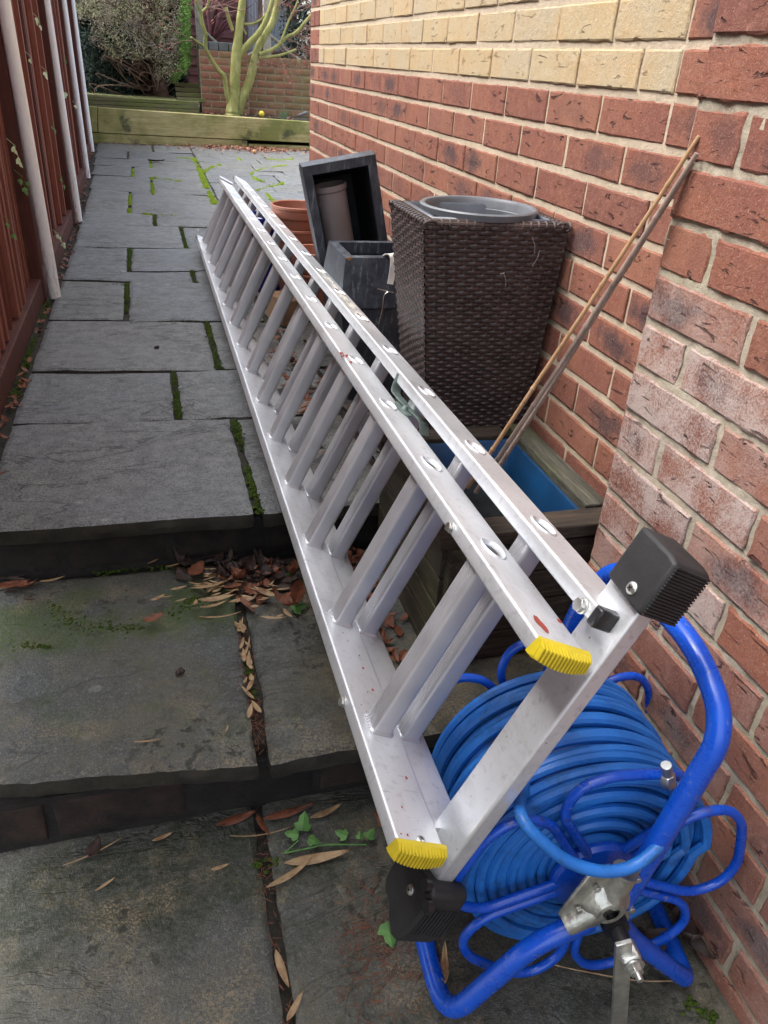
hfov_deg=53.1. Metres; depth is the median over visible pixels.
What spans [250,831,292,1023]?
joint debris
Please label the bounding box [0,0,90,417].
wooden fence
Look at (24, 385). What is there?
edge litter
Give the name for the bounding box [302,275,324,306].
plant pot
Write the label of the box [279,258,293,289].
plant pot
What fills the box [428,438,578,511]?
plastic tub
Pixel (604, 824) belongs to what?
hose reel
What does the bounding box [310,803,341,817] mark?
dead leaf
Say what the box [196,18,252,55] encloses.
rope
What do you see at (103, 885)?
dead leaf
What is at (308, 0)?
sky
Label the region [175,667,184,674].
dark crumb
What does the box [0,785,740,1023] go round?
paving
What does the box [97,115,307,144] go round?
ground
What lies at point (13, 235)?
ivy sprig
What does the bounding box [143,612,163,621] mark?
dead leaf
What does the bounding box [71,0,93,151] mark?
white pipe
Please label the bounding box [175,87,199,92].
deck step
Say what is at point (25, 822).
step riser
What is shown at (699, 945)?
dead leaf
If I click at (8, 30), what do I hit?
white pipe
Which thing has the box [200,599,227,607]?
dead leaf
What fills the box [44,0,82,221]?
white pipe
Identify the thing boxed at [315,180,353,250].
tall pot
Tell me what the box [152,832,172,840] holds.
dead leaf
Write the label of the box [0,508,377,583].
step riser
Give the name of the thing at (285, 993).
step bed
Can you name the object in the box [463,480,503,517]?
stagnant water
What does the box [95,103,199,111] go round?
garden ground
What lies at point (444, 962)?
dead leaf
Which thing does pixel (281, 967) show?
dead leaf
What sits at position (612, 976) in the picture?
curved straw
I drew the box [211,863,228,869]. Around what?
dead leaf
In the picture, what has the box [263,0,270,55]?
rail post
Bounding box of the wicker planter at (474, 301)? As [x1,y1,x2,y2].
[389,199,571,437]
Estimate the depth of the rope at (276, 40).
9.68 m
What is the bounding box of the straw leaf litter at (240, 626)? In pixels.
[147,558,287,717]
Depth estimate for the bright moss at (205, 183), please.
6.42 m
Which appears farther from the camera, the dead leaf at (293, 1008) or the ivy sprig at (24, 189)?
the ivy sprig at (24, 189)
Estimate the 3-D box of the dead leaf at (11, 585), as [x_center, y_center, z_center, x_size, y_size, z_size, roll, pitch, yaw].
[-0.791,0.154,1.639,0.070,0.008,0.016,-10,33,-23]
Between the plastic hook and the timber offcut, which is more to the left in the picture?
the timber offcut
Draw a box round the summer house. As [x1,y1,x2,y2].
[139,0,296,102]
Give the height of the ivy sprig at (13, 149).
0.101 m
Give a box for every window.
[243,0,262,52]
[262,0,290,55]
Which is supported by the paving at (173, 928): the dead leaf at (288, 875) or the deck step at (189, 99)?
the dead leaf at (288, 875)
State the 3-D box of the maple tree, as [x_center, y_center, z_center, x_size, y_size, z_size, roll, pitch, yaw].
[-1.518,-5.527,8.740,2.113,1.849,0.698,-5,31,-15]
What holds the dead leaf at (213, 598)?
on the step at (83, 711)
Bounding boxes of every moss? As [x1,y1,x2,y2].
[8,215,718,1023]
[127,157,292,215]
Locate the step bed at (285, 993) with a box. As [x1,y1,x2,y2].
[54,549,364,1023]
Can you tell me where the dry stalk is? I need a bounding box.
[133,739,157,741]
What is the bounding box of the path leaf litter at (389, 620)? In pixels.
[268,328,407,666]
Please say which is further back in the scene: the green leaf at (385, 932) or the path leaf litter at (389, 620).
the path leaf litter at (389, 620)
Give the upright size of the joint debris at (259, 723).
0.004 m
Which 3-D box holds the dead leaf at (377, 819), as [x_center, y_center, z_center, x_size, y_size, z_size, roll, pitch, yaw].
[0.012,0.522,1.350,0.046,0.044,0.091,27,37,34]
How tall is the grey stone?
0.065 m
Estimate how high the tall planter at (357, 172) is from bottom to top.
0.678 m
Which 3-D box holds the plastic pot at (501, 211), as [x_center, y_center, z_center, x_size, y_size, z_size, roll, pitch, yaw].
[0.195,-0.584,1.656,0.249,0.147,0.249,-5,31,-15]
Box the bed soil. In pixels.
[199,112,309,121]
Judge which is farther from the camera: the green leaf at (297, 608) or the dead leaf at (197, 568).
the dead leaf at (197, 568)
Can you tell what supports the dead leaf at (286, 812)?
on the paving at (173, 928)
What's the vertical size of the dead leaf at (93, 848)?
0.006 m
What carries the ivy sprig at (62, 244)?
attached to the wooden fence at (24, 293)
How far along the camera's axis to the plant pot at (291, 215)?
3.23 m
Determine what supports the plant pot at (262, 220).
on the paving at (86, 455)
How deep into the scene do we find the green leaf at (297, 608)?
1.66 m
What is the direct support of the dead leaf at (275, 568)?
on the wet leaf litter at (248, 563)
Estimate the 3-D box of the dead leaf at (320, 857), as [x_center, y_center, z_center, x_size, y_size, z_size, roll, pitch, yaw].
[-0.112,0.583,1.299,0.115,0.011,0.017,-5,31,-15]
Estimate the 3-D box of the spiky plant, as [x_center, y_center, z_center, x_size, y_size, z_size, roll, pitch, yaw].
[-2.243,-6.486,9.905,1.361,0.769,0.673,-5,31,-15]
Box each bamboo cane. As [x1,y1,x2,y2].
[466,135,700,488]
[474,152,698,493]
[498,162,694,466]
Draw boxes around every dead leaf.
[0,580,30,587]
[41,576,63,581]
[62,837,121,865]
[86,836,100,857]
[95,877,114,890]
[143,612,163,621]
[150,594,164,600]
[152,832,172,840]
[187,560,204,575]
[191,577,232,587]
[198,594,235,601]
[199,611,240,617]
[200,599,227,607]
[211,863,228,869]
[216,810,256,825]
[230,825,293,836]
[253,565,279,573]
[254,587,274,595]
[256,814,269,834]
[260,616,284,618]
[262,802,315,819]
[266,857,311,887]
[275,949,288,986]
[283,608,291,616]
[284,849,350,864]
[287,991,302,1020]
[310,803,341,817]
[375,810,380,825]
[440,942,448,983]
[642,928,666,950]
[670,896,703,942]
[676,911,717,958]
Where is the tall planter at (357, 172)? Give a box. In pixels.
[299,150,387,295]
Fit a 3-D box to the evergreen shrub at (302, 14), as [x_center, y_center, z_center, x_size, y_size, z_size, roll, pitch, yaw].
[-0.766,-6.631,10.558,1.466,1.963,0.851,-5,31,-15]
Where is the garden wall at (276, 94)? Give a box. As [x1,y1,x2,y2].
[197,41,310,116]
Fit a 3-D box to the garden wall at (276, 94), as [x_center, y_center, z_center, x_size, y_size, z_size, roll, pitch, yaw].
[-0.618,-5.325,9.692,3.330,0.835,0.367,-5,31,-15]
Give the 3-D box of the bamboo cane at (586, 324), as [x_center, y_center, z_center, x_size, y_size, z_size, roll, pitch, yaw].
[0.307,-0.266,1.290,0.282,0.644,0.016,26,37,33]
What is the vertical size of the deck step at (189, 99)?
0.040 m
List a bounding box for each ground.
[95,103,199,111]
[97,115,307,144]
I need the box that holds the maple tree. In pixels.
[154,0,310,115]
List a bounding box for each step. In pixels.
[0,552,543,798]
[174,82,198,87]
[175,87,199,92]
[176,92,200,97]
[176,97,204,102]
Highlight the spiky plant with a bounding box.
[189,0,251,40]
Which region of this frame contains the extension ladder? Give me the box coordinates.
[193,175,709,942]
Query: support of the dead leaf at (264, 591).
on the step at (83, 711)
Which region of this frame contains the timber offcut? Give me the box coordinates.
[267,290,298,326]
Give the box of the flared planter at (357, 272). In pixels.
[323,241,403,399]
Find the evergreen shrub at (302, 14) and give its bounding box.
[279,0,310,59]
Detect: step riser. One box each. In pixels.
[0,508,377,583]
[0,747,433,852]
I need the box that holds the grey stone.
[297,111,306,116]
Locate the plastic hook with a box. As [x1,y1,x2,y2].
[382,253,394,284]
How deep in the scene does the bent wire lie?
2.18 m
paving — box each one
[0,143,398,545]
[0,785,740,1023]
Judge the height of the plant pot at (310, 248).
0.185 m
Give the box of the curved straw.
[554,964,673,981]
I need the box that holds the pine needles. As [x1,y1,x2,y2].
[304,854,458,1023]
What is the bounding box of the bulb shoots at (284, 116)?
[279,110,286,118]
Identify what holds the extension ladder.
on the paving at (86, 455)
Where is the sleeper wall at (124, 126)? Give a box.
[89,106,309,150]
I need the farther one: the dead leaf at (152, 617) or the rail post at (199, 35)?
the rail post at (199, 35)
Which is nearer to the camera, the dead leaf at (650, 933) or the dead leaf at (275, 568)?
the dead leaf at (650, 933)
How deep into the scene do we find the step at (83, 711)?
1.44 m
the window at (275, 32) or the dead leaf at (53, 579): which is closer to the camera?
the dead leaf at (53, 579)
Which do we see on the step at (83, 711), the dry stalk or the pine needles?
the dry stalk
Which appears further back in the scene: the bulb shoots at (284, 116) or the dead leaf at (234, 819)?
the bulb shoots at (284, 116)
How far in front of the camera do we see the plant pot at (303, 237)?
3.25 m
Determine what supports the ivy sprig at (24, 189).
attached to the wooden fence at (24, 293)
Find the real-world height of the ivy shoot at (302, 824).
0.024 m
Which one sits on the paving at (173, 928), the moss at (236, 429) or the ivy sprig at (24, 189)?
the moss at (236, 429)
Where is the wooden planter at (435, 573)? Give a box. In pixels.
[377,424,603,658]
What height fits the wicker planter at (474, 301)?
0.642 m
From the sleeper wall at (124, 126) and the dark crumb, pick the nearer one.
the dark crumb
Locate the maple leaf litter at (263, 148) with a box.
[136,111,308,154]
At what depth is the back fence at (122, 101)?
10.27 m
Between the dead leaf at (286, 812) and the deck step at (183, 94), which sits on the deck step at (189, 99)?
the deck step at (183, 94)
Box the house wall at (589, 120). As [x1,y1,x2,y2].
[309,0,767,1023]
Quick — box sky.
[297,0,310,59]
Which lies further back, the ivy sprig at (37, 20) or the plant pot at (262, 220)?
the ivy sprig at (37, 20)
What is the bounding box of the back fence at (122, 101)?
[83,5,181,104]
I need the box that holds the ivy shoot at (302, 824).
[284,811,373,853]
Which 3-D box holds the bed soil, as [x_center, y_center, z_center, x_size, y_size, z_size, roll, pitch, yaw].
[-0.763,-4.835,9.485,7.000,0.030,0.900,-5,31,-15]
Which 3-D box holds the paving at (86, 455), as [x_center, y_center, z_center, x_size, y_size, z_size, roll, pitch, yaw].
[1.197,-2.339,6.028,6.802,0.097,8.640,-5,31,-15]
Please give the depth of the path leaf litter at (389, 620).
1.71 m
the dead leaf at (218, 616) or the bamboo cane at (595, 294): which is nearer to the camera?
the bamboo cane at (595, 294)
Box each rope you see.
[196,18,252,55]
[269,34,301,59]
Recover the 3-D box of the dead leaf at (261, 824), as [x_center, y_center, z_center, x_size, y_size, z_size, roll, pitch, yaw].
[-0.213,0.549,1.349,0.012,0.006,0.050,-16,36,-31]
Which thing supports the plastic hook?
hanging from the flared planter at (357, 272)
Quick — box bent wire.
[377,288,393,323]
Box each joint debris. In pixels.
[234,632,271,752]
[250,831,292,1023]
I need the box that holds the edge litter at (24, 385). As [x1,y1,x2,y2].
[0,142,241,472]
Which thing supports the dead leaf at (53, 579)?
on the step at (83, 711)
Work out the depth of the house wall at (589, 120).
1.27 m
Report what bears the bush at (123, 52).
on the garden ground at (157, 107)
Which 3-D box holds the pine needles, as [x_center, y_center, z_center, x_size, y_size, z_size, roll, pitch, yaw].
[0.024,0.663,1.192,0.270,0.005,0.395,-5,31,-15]
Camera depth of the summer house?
10.93 m
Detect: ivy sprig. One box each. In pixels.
[3,216,16,239]
[6,138,22,167]
[16,171,29,195]
[33,13,41,29]
[53,230,65,248]
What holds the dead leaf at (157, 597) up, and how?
on the step at (83, 711)
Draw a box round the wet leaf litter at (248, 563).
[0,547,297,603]
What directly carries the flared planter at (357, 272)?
on the paving at (86, 455)
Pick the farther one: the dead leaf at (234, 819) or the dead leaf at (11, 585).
the dead leaf at (11, 585)
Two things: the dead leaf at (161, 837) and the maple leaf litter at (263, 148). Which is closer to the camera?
the dead leaf at (161, 837)
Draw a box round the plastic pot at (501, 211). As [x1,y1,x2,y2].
[420,195,537,223]
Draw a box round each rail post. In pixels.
[194,0,203,97]
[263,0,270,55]
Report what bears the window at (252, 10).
in the summer house
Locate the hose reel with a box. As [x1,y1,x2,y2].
[416,562,746,1023]
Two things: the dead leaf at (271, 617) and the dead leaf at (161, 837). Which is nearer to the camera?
the dead leaf at (161, 837)
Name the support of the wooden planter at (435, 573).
on the step at (83, 711)
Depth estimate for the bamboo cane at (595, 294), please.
1.23 m
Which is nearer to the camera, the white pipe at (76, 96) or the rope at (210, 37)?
the white pipe at (76, 96)
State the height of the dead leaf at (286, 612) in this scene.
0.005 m
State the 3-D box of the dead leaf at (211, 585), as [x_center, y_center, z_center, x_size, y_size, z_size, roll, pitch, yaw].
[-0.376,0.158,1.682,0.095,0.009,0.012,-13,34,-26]
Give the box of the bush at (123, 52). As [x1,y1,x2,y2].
[75,0,195,101]
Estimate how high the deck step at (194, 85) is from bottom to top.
0.040 m
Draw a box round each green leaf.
[290,603,306,613]
[377,922,395,947]
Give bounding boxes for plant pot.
[251,211,279,292]
[270,200,310,230]
[272,228,312,249]
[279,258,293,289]
[291,244,315,275]
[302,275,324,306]
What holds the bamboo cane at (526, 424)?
in the plastic tub
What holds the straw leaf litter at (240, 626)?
on the step at (83, 711)
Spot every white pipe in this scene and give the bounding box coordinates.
[0,0,60,298]
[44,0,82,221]
[62,0,90,177]
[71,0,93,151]

